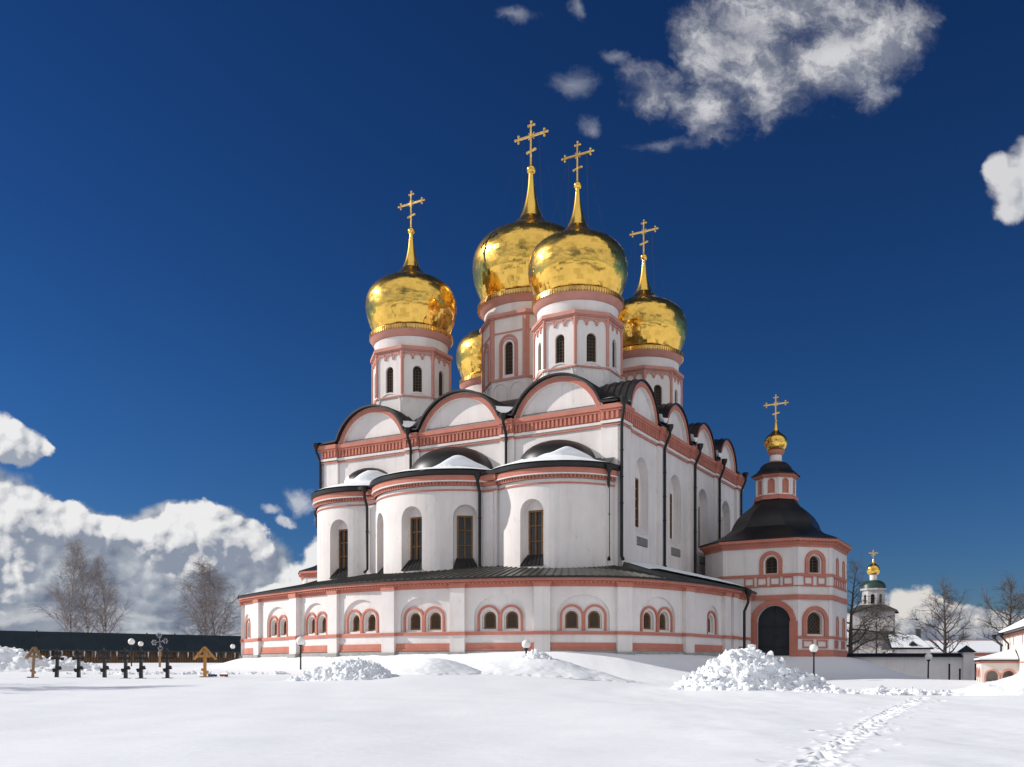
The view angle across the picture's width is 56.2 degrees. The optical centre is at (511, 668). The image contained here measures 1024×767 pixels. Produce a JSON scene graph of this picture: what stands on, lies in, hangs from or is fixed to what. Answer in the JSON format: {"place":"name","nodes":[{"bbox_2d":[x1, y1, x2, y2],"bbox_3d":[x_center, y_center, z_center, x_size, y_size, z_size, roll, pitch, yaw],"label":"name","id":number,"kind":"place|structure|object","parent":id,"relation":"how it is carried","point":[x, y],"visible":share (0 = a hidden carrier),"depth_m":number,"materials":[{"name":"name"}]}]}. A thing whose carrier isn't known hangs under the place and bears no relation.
{"place":"outdoors","nodes":[
{"label":"outdoors","id":0,"kind":"place"},
{"bbox_2d":[0,651,1023,766],"bbox_3d":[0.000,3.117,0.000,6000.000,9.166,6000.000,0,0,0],"label":"snow ground","id":1,"kind":"structure","parent":0,"point":[93,719],"depth_m":27.46,"materials":[{"name":"white snow"}]},
{"bbox_2d":[25,647,42,677],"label":"wooden cross","id":2,"kind":"object","parent":1,"relation":"on","point":[34,650],"visible":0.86,"depth_m":65.92,"materials":[{"name":"brown wood"}]},
{"bbox_2d":[0,646,73,671],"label":"snow pile","id":3,"kind":"object","parent":1,"relation":"on","point":[13,659],"visible":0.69,"depth_m":82.55,"materials":[{"name":"white snow"}]},
{"bbox_2d":[51,648,63,676],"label":"grave cross","id":4,"kind":"object","parent":1,"relation":"on","point":[57,668],"visible":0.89,"depth_m":65.92,"materials":[{"name":"metal"}]},
{"bbox_2d":[27,539,107,631],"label":"birch tree","id":5,"kind":"object","parent":1,"relation":"on","point":[69,607],"visible":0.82,"depth_m":150.64,"materials":[{"name":"brown plant"}]},
{"bbox_2d":[72,648,84,676],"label":"grave cross","id":6,"kind":"object","parent":1,"relation":"on","point":[78,653],"visible":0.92,"depth_m":65.92,"materials":[{"name":"metal"}]},
{"bbox_2d":[44,533,121,632],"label":"birch tree","id":7,"kind":"object","parent":1,"relation":"on","point":[82,588],"visible":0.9,"depth_m":150.41,"materials":[{"name":"brown plant"}]},
{"bbox_2d":[54,656,118,670],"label":"snow pile","id":8,"kind":"object","parent":1,"relation":"on","point":[88,666],"visible":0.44,"depth_m":85.42,"materials":[{"name":"white snow"}]},
{"bbox_2d":[65,553,135,632],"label":"birch tree","id":9,"kind":"object","parent":1,"relation":"on","point":[104,625],"visible":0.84,"depth_m":153.97,"materials":[{"name":"brown plant"}]},
{"bbox_2d":[98,648,110,677],"bbox_3d":[-27.593,-0.241,65.000,0.850,2.312,0.408,0,0,11],"label":"grave cross","id":10,"kind":"object","parent":1,"relation":"on","point":[105,668],"visible":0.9,"depth_m":64.93,"materials":[{"name":"metal"}]},
{"bbox_2d":[0,630,240,662],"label":"monastery wall","id":11,"kind":"structure","parent":1,"relation":"on","point":[181,648],"depth_m":126.71,"materials":[{"name":"brown wood"}]},
{"bbox_2d":[119,648,131,677],"bbox_3d":[-25.559,-0.232,63.500,0.833,2.268,0.400,0,0,3],"label":"grave cross","id":12,"kind":"object","parent":1,"relation":"on","point":[126,668],"visible":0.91,"depth_m":63.42,"materials":[{"name":"metal"}]},
{"bbox_2d":[128,638,134,665],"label":"street lamp","id":13,"kind":"object","parent":1,"relation":"on","point":[131,641],"visible":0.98,"depth_m":103.88,"materials":[{"name":"white glass"}]},
{"bbox_2d":[134,648,147,678],"bbox_3d":[-24.543,-0.235,63.500,0.831,2.261,0.399,0,0,5],"label":"grave cross","id":14,"kind":"object","parent":1,"relation":"on","point":[141,668],"visible":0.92,"depth_m":63.42,"materials":[{"name":"metal"}]},
{"bbox_2d":[151,633,167,666],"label":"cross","id":15,"kind":"object","parent":1,"relation":"on","point":[155,642],"visible":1,"depth_m":99.94,"materials":[{"name":"grey metal"}]},
{"bbox_2d":[161,648,173,677],"bbox_3d":[-23.155,-0.251,64.500,0.835,2.273,0.401,0,0,10],"label":"grave cross","id":16,"kind":"object","parent":1,"relation":"on","point":[167,653],"visible":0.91,"depth_m":64.43,"materials":[{"name":"metal"}]},
{"bbox_2d":[52,670,305,674],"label":"snow pile","id":17,"kind":"object","parent":1,"relation":"on","point":[146,672],"visible":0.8,"depth_m":75.77,"materials":[{"name":"white snow"}]},
{"bbox_2d":[193,647,216,676],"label":"wooden cross","id":18,"kind":"object","parent":1,"relation":"on","point":[204,650],"visible":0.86,"depth_m":65.92,"materials":[{"name":"orange wood"}]},
{"bbox_2d":[164,556,251,635],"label":"birch tree","id":19,"kind":"object","parent":1,"relation":"on","point":[206,605],"visible":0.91,"depth_m":152.44,"materials":[{"name":"brown plant"}]},
{"bbox_2d":[186,561,253,635],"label":"birch tree","id":20,"kind":"object","parent":1,"relation":"on","point":[214,612],"visible":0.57,"depth_m":154.94,"materials":[{"name":"brown plant"}]},
{"bbox_2d":[230,644,234,659],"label":"street lamp","id":21,"kind":"object","parent":1,"relation":"on","point":[232,646],"visible":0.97,"depth_m":117.89,"materials":[{"name":"white glass"}]},
{"bbox_2d":[296,636,304,669],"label":"street lamp","id":22,"kind":"object","parent":1,"relation":"on","point":[300,640],"visible":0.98,"depth_m":79.84,"materials":[{"name":"white glass"}]},
{"bbox_2d":[298,565,316,583],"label":"porch tower","id":23,"kind":"structure","parent":1,"relation":"on","point":[307,575],"depth_m":120.00,"materials":[{"name":"paint"}]},
{"bbox_2d":[284,657,392,680],"bbox_3d":[-9.408,0.079,51.970,6.098,1.440,3.939,0,0,0],"label":"snow pile","id":24,"kind":"object","parent":1,"relation":"on","point":[357,668],"visible":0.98,"depth_m":51.06,"materials":[{"name":"white snow"}]},
{"bbox_2d":[390,658,481,674],"bbox_3d":[-5.017,-0.025,56.000,7.689,1.200,9.200,0,0,0],"label":"snow pile","id":25,"kind":"object","parent":1,"relation":"on","point":[432,666],"visible":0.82,"depth_m":54.09,"materials":[{"name":"white snow"}]},
{"bbox_2d":[237,120,756,658],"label":"cathedral","id":26,"kind":"structure","parent":1,"relation":"on","point":[553,352],"depth_m":84.59,"materials":[{"name":"paint"}]},
{"bbox_2d":[312,619,314,632],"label":"gallery window","id":27,"kind":"structure","parent":26,"relation":"in","point":[313,622],"depth_m":86.19,"materials":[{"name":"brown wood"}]},
{"bbox_2d":[323,618,325,632],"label":"gallery window","id":28,"kind":"structure","parent":26,"relation":"in","point":[324,620],"depth_m":84.81,"materials":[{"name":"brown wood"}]},
{"bbox_2d":[329,529,347,578],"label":"apse window","id":29,"kind":"structure","parent":26,"relation":"in","point":[342,572],"depth_m":90.65,"materials":[{"name":"brown wood"}]},
{"bbox_2d":[312,470,384,493],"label":"snow patch","id":30,"kind":"object","parent":26,"relation":"on","point":[367,477],"visible":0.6,"depth_m":90.34,"materials":[{"name":"white snow"}]},
{"bbox_2d":[353,615,359,631],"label":"gallery window","id":31,"kind":"structure","parent":26,"relation":"in","point":[356,622],"depth_m":81.80,"materials":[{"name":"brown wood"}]},
{"bbox_2d":[368,615,375,630],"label":"gallery window","id":32,"kind":"structure","parent":26,"relation":"in","point":[372,620],"depth_m":80.71,"materials":[{"name":"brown wood"}]},
{"bbox_2d":[402,417,420,426],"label":"snow patch","id":33,"kind":"object","parent":26,"relation":"on","point":[410,424],"visible":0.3,"depth_m":90.71,"materials":[{"name":"white snow"}]},
{"bbox_2d":[401,517,421,570],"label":"apse window","id":34,"kind":"structure","parent":26,"relation":"in","point":[415,562],"depth_m":83.35,"materials":[{"name":"brown wood"}]},
{"bbox_2d":[411,613,420,629],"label":"gallery window","id":35,"kind":"structure","parent":26,"relation":"in","point":[415,618],"depth_m":78.53,"materials":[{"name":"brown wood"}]},
{"bbox_2d":[370,455,493,482],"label":"snow patch","id":36,"kind":"object","parent":26,"relation":"on","point":[457,461],"visible":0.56,"depth_m":84.02,"materials":[{"name":"white snow"}]},
{"bbox_2d":[430,613,440,629],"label":"gallery window","id":37,"kind":"structure","parent":26,"relation":"in","point":[435,620],"depth_m":77.86,"materials":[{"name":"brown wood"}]},
{"bbox_2d":[453,515,476,568],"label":"apse window","id":38,"kind":"structure","parent":26,"relation":"in","point":[464,559],"depth_m":82.58,"materials":[{"name":"brown wood"}]},
{"bbox_2d":[484,612,495,628],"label":"gallery window","id":39,"kind":"structure","parent":26,"relation":"in","point":[490,617],"depth_m":76.43,"materials":[{"name":"brown wood"}]},
{"bbox_2d":[496,405,514,412],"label":"snow patch","id":40,"kind":"object","parent":26,"relation":"on","point":[503,409],"visible":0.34,"depth_m":85.96,"materials":[{"name":"white snow"}]},
{"bbox_2d":[506,611,517,628],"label":"gallery window","id":41,"kind":"structure","parent":26,"relation":"in","point":[512,617],"depth_m":75.97,"materials":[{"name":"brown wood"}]},
{"bbox_2d":[520,510,542,566],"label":"apse window","id":42,"kind":"structure","parent":26,"relation":"in","point":[535,557],"depth_m":79.75,"materials":[{"name":"brown wood"}]},
{"bbox_2d":[493,446,619,468],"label":"snow patch","id":43,"kind":"object","parent":26,"relation":"on","point":[567,453],"visible":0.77,"depth_m":79.32,"materials":[{"name":"white snow"}]},
{"bbox_2d":[565,611,577,627],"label":"gallery window","id":44,"kind":"structure","parent":26,"relation":"in","point":[571,618],"depth_m":75.43,"materials":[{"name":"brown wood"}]},
{"bbox_2d":[588,611,599,627],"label":"gallery window","id":45,"kind":"structure","parent":26,"relation":"in","point":[593,617],"depth_m":75.56,"materials":[{"name":"brown wood"}]},
{"bbox_2d":[635,478,638,527],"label":"niche window","id":46,"kind":"structure","parent":26,"relation":"in","point":[636,480],"depth_m":85.51,"materials":[{"name":"brown wood"}]},
{"bbox_2d":[643,612,650,628],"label":"gallery window","id":47,"kind":"structure","parent":26,"relation":"in","point":[646,619],"depth_m":77.45,"materials":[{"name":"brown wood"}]},
{"bbox_2d":[660,613,664,629],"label":"gallery window","id":48,"kind":"structure","parent":26,"relation":"in","point":[662,618],"depth_m":78.61,"materials":[{"name":"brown wood"}]},
{"bbox_2d":[659,414,668,422],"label":"snow patch","id":49,"kind":"object","parent":26,"relation":"on","point":[664,420],"visible":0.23,"depth_m":87.96,"materials":[{"name":"white snow"}]},
{"bbox_2d":[670,494,671,538],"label":"niche window","id":50,"kind":"structure","parent":26,"relation":"in","point":[670,494],"depth_m":92.98,"materials":[{"name":"brown wood"}]},
{"bbox_2d":[631,562,750,589],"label":"snow patch","id":51,"kind":"object","parent":26,"relation":"on","point":[676,571],"visible":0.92,"depth_m":84.95,"materials":[{"name":"white snow"}]},
{"bbox_2d":[690,434,697,441],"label":"snow patch","id":52,"kind":"object","parent":26,"relation":"on","point":[694,439],"visible":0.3,"depth_m":95.46,"materials":[{"name":"white snow"}]},
{"bbox_2d":[698,506,699,547],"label":"niche window","id":53,"kind":"structure","parent":26,"relation":"in","point":[698,506],"depth_m":100.25,"materials":[{"name":"brown wood"}]},
{"bbox_2d":[716,450,722,457],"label":"snow patch","id":54,"kind":"object","parent":26,"relation":"on","point":[718,454],"visible":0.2,"depth_m":102.44,"materials":[{"name":"white snow"}]},
{"bbox_2d":[522,640,530,653],"bbox_3d":[0.947,-0.547,64.000,0.589,2.746,0.589,0,0,0],"label":"street lamp","id":55,"kind":"object","parent":1,"relation":"on","point":[526,644],"visible":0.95,"depth_m":63.83,"materials":[{"name":"white glass"}]},
{"bbox_2d":[472,658,646,683],"bbox_3d":[1.862,0.100,59.055,13.182,1.724,10.424,0,0,0],"label":"snow pile","id":56,"kind":"object","parent":1,"relation":"on","point":[553,668],"visible":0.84,"depth_m":56.35,"materials":[{"name":"white snow"}]},
{"bbox_2d":[522,648,551,659],"bbox_3d":[2.037,-0.346,58.561,4.894,1.782,3.279,0,0,0],"label":"snow pile","id":57,"kind":"object","parent":56,"relation":"on","point":[536,654],"visible":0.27,"depth_m":58.15,"materials":[{"name":"white snow"}]},
{"bbox_2d":[671,644,845,690],"bbox_3d":[12.895,0.006,50.470,9.259,2.586,6.219,0,0,0],"label":"snow pile","id":58,"kind":"object","parent":1,"relation":"on","point":[750,669],"visible":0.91,"depth_m":49.07,"materials":[{"name":"white snow"}]},
{"bbox_2d":[699,394,851,656],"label":"porch tower","id":59,"kind":"structure","parent":1,"relation":"on","point":[780,552],"depth_m":90.96,"materials":[{"name":"paint"}]},
{"bbox_2d":[766,557,776,573],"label":"window","id":60,"kind":"structure","parent":59,"relation":"in","point":[771,563],"depth_m":90.83,"materials":[{"name":"black glass"}]},
{"bbox_2d":[758,606,789,655],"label":"door","id":61,"kind":"structure","parent":59,"relation":"in","point":[773,623],"depth_m":90.63,"materials":[{"name":"wood"}]},
{"bbox_2d":[809,556,817,572],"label":"window","id":62,"kind":"structure","parent":59,"relation":"in","point":[813,563],"depth_m":90.15,"materials":[{"name":"black glass"}]},
{"bbox_2d":[807,612,819,633],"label":"window","id":63,"kind":"structure","parent":59,"relation":"in","point":[813,620],"depth_m":90.15,"materials":[{"name":"brown glass"}]},
{"bbox_2d":[809,644,817,675],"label":"street lamp","id":64,"kind":"object","parent":1,"relation":"on","point":[813,648],"visible":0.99,"depth_m":71.89,"materials":[{"name":"white glass"}]},
{"bbox_2d":[780,685,952,695],"bbox_3d":[19.181,1.145,47.500,12.296,0.671,2.400,0,0,0],"label":"snow pile","id":65,"kind":"object","parent":1,"relation":"on","point":[881,690],"visible":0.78,"depth_m":47.06,"materials":[{"name":"white snow"}]},
{"bbox_2d":[847,550,898,652],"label":"church","id":66,"kind":"structure","parent":1,"relation":"on","point":[873,570],"depth_m":182.73,"materials":[{"name":"paint"}]},
{"bbox_2d":[847,596,913,652],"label":"bare tree","id":67,"kind":"object","parent":1,"relation":"on","point":[855,637],"visible":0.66,"depth_m":121.91,"materials":[{"name":"brown plant"}]},
{"bbox_2d":[847,554,919,652],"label":"bare tree","id":68,"kind":"object","parent":1,"relation":"on","point":[850,640],"visible":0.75,"depth_m":112.50,"materials":[{"name":"brown plant"}]},
{"bbox_2d":[847,653,962,679],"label":"white wall","id":69,"kind":"structure","parent":1,"relation":"on","point":[914,664],"depth_m":96.00,"materials":[{"name":"paint"}]},
{"bbox_2d":[881,629,933,652],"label":"house","id":70,"kind":"structure","parent":1,"relation":"on","point":[920,645],"depth_m":150.30,"materials":[{"name":"paint"}]},
{"bbox_2d":[925,653,931,677],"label":"street lamp","id":71,"kind":"object","parent":1,"relation":"on","point":[928,656],"visible":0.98,"depth_m":82.90,"materials":[{"name":"black paint"}]},
{"bbox_2d":[901,573,980,652],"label":"bare tree","id":72,"kind":"object","parent":1,"relation":"on","point":[945,643],"visible":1,"depth_m":127.93,"materials":[{"name":"brown plant"}]},
{"bbox_2d":[948,664,949,679],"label":"iron post","id":73,"kind":"object","parent":1,"relation":"on","point":[948,671],"visible":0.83,"depth_m":85.95,"materials":[{"name":"black metal"}]},
{"bbox_2d":[923,640,1002,657],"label":"long house","id":74,"kind":"structure","parent":1,"relation":"on","point":[981,648],"depth_m":166.28,"materials":[{"name":"ceramic"}]},
{"bbox_2d":[957,645,975,679],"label":"gate pier","id":75,"kind":"structure","parent":1,"relation":"on","point":[968,662],"depth_m":95.65,"materials":[{"name":"paint"}]},
{"bbox_2d":[946,670,1023,695],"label":"snow pile","id":76,"kind":"object","parent":1,"relation":"on","point":[1012,685],"visible":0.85,"depth_m":46.16,"materials":[{"name":"white snow"}]},
{"bbox_2d":[970,569,1023,645],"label":"bare tree","id":77,"kind":"object","parent":1,"relation":"on","point":[1011,604],"visible":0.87,"depth_m":123.38,"materials":[{"name":"brown plant"}]},
{"bbox_2d":[992,619,1023,671],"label":"cream building","id":78,"kind":"structure","parent":1,"relation":"on","point":[1012,636],"depth_m":65.22,"materials":[{"name":"paint"}]},
{"bbox_2d":[974,648,1019,681],"bbox_3d":[33.048,0.480,65.690,2.572,3.743,3.969,0,0,21],"label":"arched porch","id":79,"kind":"object","parent":78,"relation":"attached to","point":[998,665],"visible":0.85,"depth_m":64.29,"materials":[{"name":"beige paint"}]},
{"bbox_2d":[1005,574,1023,624],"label":"bare tree","id":80,"kind":"object","parent":1,"relation":"on","point":[1017,606],"visible":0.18,"depth_m":129.18,"materials":[{"name":"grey plant"}]},
{"bbox_2d":[0,0,1023,650],"label":"sky","id":81,"kind":"structure","parent":0,"point":[200,214],"materials":[{"name":"blue"}]}
]}

